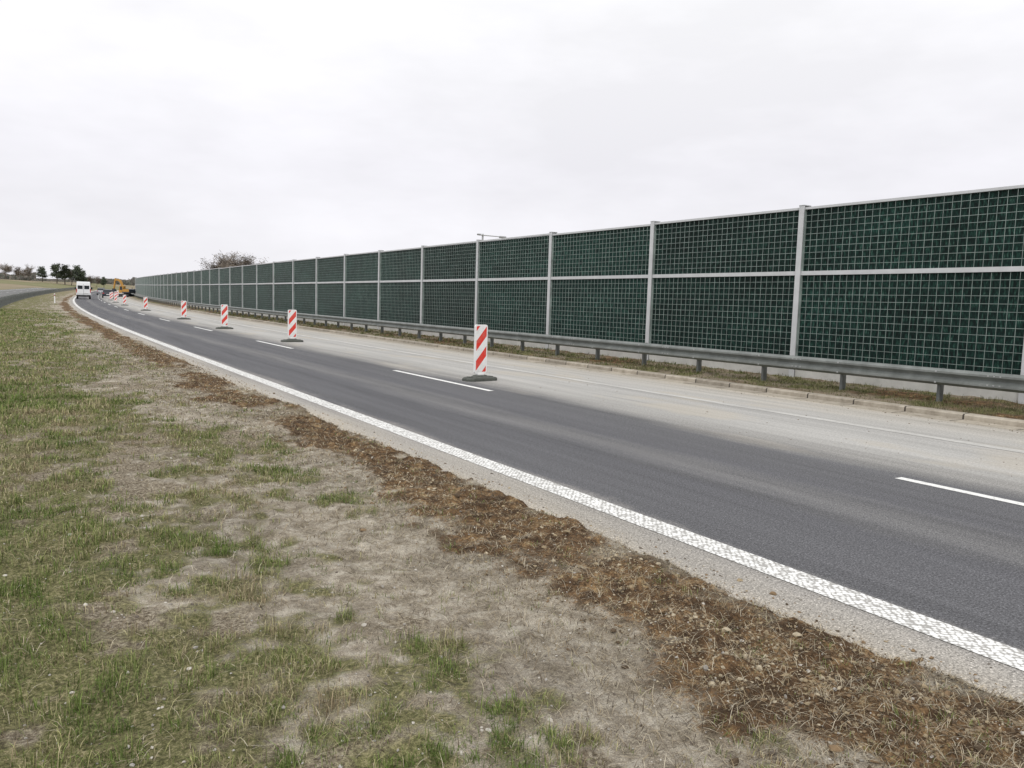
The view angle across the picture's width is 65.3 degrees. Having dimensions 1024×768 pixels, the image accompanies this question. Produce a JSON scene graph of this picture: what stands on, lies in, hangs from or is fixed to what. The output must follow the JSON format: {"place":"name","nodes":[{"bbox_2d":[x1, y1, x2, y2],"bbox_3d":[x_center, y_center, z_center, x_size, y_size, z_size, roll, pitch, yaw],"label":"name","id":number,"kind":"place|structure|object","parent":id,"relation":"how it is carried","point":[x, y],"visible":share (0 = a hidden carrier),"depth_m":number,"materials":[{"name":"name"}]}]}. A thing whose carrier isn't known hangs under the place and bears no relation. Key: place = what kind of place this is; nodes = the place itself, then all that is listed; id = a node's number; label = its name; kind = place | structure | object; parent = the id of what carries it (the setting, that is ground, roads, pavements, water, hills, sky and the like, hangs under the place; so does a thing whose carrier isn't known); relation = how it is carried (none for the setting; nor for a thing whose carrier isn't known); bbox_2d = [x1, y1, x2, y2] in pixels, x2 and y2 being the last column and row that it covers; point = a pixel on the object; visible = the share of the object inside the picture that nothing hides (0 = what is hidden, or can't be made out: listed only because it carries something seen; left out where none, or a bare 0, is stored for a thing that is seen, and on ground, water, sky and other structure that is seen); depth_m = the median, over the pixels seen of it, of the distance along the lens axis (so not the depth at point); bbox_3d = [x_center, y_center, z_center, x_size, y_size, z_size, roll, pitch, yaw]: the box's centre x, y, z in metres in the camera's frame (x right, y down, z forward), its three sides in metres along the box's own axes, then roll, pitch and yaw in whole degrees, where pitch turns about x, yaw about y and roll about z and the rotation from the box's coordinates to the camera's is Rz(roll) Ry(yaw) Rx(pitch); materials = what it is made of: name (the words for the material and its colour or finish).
{"place":"outdoors","nodes":[
{"label":"outdoors","id":0,"kind":"place"},
{"bbox_2d":[0,288,61,296],"bbox_3d":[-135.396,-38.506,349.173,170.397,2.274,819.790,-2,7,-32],"label":"opposite road","id":1,"kind":"structure","parent":0,"point":[11,291],"depth_m":195.79,"materials":[{"name":"grey asphalt"}]},
{"bbox_2d":[0,279,1023,767],"bbox_3d":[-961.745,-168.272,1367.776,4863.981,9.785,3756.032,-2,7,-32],"label":"ground","id":2,"kind":"structure","parent":0,"point":[350,653],"depth_m":4.03,"materials":[{"name":"soil"}]},
{"bbox_2d":[0,263,13,278],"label":"bare tree","id":3,"kind":"object","parent":2,"relation":"on","point":[6,268],"visible":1,"depth_m":431.54,"materials":[{"name":"brown plant"}]},
{"bbox_2d":[13,267,20,279],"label":"bare tree","id":4,"kind":"object","parent":2,"relation":"on","point":[17,270],"visible":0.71,"depth_m":446.20,"materials":[{"name":"brown plant"}]},
{"bbox_2d":[12,264,35,277],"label":"bare tree","id":5,"kind":"object","parent":2,"relation":"on","point":[29,271],"visible":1,"depth_m":440.69,"materials":[{"name":"brown plant"}]},
{"bbox_2d":[35,266,47,281],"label":"pine tree","id":6,"kind":"object","parent":2,"relation":"on","point":[41,272],"visible":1,"depth_m":448.83,"materials":[{"name":"green plant"}]},
{"bbox_2d":[0,287,92,307],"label":"road","id":7,"kind":"structure","parent":2,"relation":"on","point":[7,300],"depth_m":107.96,"materials":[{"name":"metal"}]},
{"bbox_2d":[49,263,60,283],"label":"pine tree","id":8,"kind":"object","parent":2,"relation":"on","point":[55,268],"visible":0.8,"depth_m":447.53,"materials":[{"name":"green plant"}]},
{"bbox_2d":[57,264,72,284],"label":"pine tree","id":9,"kind":"object","parent":2,"relation":"on","point":[64,271],"visible":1,"depth_m":443.06,"materials":[{"name":"green plant"}]},
{"bbox_2d":[0,272,136,285],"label":"distant trees","id":10,"kind":"object","parent":2,"relation":"on","point":[109,281],"visible":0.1,"depth_m":640.34,"materials":[{"name":"plant"}]},
{"bbox_2d":[71,264,84,280],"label":"pine tree","id":11,"kind":"object","parent":2,"relation":"on","point":[77,274],"visible":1,"depth_m":448.56,"materials":[{"name":"green plant"}]},
{"bbox_2d":[81,271,88,281],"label":"pine tree","id":12,"kind":"object","parent":2,"relation":"on","point":[84,278],"visible":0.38,"depth_m":460.10,"materials":[{"name":"green plant"}]},
{"bbox_2d":[87,276,95,286],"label":"bare tree","id":13,"kind":"object","parent":2,"relation":"on","point":[90,279],"visible":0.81,"depth_m":475.65,"materials":[{"name":"brown plant"}]},
{"bbox_2d":[101,277,106,284],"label":"pine tree","id":14,"kind":"object","parent":2,"relation":"on","point":[103,281],"visible":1,"depth_m":496.21,"materials":[{"name":"green plant"}]},
{"bbox_2d":[200,258,228,269],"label":"bare tree","id":15,"kind":"object","parent":2,"relation":"on","point":[212,266],"visible":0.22,"depth_m":283.35,"materials":[{"name":"brown plant"}]},
{"bbox_2d":[212,251,239,267],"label":"bare tree","id":16,"kind":"object","parent":2,"relation":"on","point":[219,259],"visible":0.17,"depth_m":288.95,"materials":[{"name":"brown plant"}]},
{"bbox_2d":[217,251,252,267],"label":"bare tree","id":17,"kind":"object","parent":2,"relation":"on","point":[229,264],"visible":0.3,"depth_m":283.84,"materials":[{"name":"brown plant"}]},
{"bbox_2d":[235,254,256,265],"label":"bare tree","id":18,"kind":"object","parent":2,"relation":"on","point":[245,258],"visible":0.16,"depth_m":287.54,"materials":[{"name":"brown plant"}]},
{"bbox_2d":[477,233,506,239],"bbox_3d":[-1.215,-5.020,44.436,1.659,6.555,0.347,1,6,-8],"label":"street lamp","id":19,"kind":"object","parent":2,"relation":"on","point":[482,235],"visible":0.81,"depth_m":44.08,"materials":[{"name":"metal"}]},
{"bbox_2d":[0,363,1023,767],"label":"gravel","id":20,"kind":"structure","parent":2,"relation":"on","point":[484,643],"depth_m":3.69,"materials":[{"name":"grey gravel"}]},
{"bbox_2d":[0,339,1023,767],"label":"dry straw","id":21,"kind":"object","parent":2,"relation":"on","point":[824,697],"visible":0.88,"depth_m":3.77,"materials":[{"name":"brown plant"}]},
{"bbox_2d":[96,336,1023,767],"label":"soil clods","id":22,"kind":"object","parent":2,"relation":"on","point":[868,708],"visible":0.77,"depth_m":3.79,"materials":[{"name":"soil"}]},
{"bbox_2d":[131,293,1023,401],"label":"guardrail","id":23,"kind":"object","parent":2,"relation":"on","point":[940,377],"visible":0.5,"depth_m":18.41,"materials":[{"name":"metal"}]},
{"bbox_2d":[135,185,1023,403],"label":"noise barrier","id":24,"kind":"object","parent":2,"relation":"on","point":[933,280],"visible":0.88,"depth_m":19.84,"materials":[{"name":"metal"}]},
{"bbox_2d":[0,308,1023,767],"bbox_3d":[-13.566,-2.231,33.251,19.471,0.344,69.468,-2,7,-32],"label":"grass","id":25,"kind":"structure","parent":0,"point":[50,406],"depth_m":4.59,"materials":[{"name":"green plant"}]},
{"bbox_2d":[0,0,1023,284],"label":"sky","id":26,"kind":"structure","parent":0,"point":[139,138],"materials":[{"name":"white"}]},
{"bbox_2d":[68,290,1023,702],"bbox_3d":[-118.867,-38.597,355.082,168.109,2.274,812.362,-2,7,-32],"label":"road","id":27,"kind":"structure","parent":0,"point":[834,502],"depth_m":8.60,"materials":[{"name":"grey asphalt"}]},
{"bbox_2d":[75,281,91,298],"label":"white van","id":28,"kind":"object","parent":27,"relation":"on","point":[83,289],"visible":0.98,"depth_m":122.81,"materials":[{"name":"paint"}]},
{"bbox_2d":[97,288,104,294],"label":"silver car","id":29,"kind":"object","parent":27,"relation":"on","point":[99,290],"visible":0.59,"depth_m":174.75,"materials":[{"name":"paint"}]},
{"bbox_2d":[102,289,113,297],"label":"dark car","id":30,"kind":"object","parent":27,"relation":"on","point":[105,292],"visible":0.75,"depth_m":140.06,"materials":[{"name":"paint"}]},
{"bbox_2d":[114,293,118,302],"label":"traffic beacon","id":31,"kind":"object","parent":27,"relation":"on","point":[115,297],"visible":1,"depth_m":105.22,"materials":[{"name":"white plastic"}]},
{"bbox_2d":[112,278,135,296],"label":"excavator","id":32,"kind":"object","parent":27,"relation":"on","point":[123,289],"visible":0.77,"depth_m":160.58,"materials":[{"name":"yellow metal"}]},
{"bbox_2d":[123,295,128,305],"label":"traffic beacon","id":33,"kind":"object","parent":27,"relation":"on","point":[124,299],"visible":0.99,"depth_m":89.69,"materials":[{"name":"white plastic"}]},
{"bbox_2d":[141,297,150,310],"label":"traffic beacon","id":34,"kind":"object","parent":27,"relation":"on","point":[145,300],"visible":1,"depth_m":70.44,"materials":[{"name":"white plastic"}]},
{"bbox_2d":[177,301,190,319],"bbox_3d":[-21.026,-4.737,51.167,0.800,1.190,0.380,-2,7,-34],"label":"traffic beacon","id":35,"kind":"object","parent":27,"relation":"on","point":[183,309],"visible":1,"depth_m":51.14,"materials":[{"name":"white plastic"}]},
{"bbox_2d":[216,304,232,328],"bbox_3d":[-14.032,-3.283,38.972,0.800,1.190,0.380,-2,7,-36],"label":"traffic beacon","id":36,"kind":"object","parent":27,"relation":"on","point":[224,316],"visible":0.98,"depth_m":38.93,"materials":[{"name":"white plastic"}]},
{"bbox_2d":[281,310,303,341],"bbox_3d":[-8.139,-2.155,29.574,0.800,1.190,0.380,-3,7,-37],"label":"traffic beacon","id":37,"kind":"object","parent":27,"relation":"on","point":[292,325],"visible":1,"depth_m":29.54,"materials":[{"name":"white plastic"}]},
{"bbox_2d":[462,324,496,381],"bbox_3d":[-0.669,-0.667,16.980,0.800,1.190,0.380,-3,8,-41],"label":"traffic beacon","id":38,"kind":"object","parent":27,"relation":"on","point":[480,350],"visible":1,"depth_m":16.93,"materials":[{"name":"white plastic"}]},
{"bbox_2d":[4,288,1023,670],"bbox_3d":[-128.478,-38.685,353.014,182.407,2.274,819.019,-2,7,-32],"label":"road markings","id":39,"kind":"structure","parent":27,"relation":"on","point":[954,634],"depth_m":5.99,"materials":[{"name":"paint"}]},
{"bbox_2d":[127,297,1023,430],"bbox_3d":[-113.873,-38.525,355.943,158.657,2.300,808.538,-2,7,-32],"label":"concrete gutter","id":40,"kind":"object","parent":27,"relation":"on","point":[874,408],"visible":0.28,"depth_m":16.73,"materials":[{"name":"grey concrete"}]},
{"bbox_2d":[129,297,1023,427],"bbox_3d":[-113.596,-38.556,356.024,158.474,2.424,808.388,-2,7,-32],"label":"kerb","id":41,"kind":"structure","parent":27,"relation":"on","point":[950,414],"depth_m":16.89,"materials":[{"name":"concrete"}]}
]}

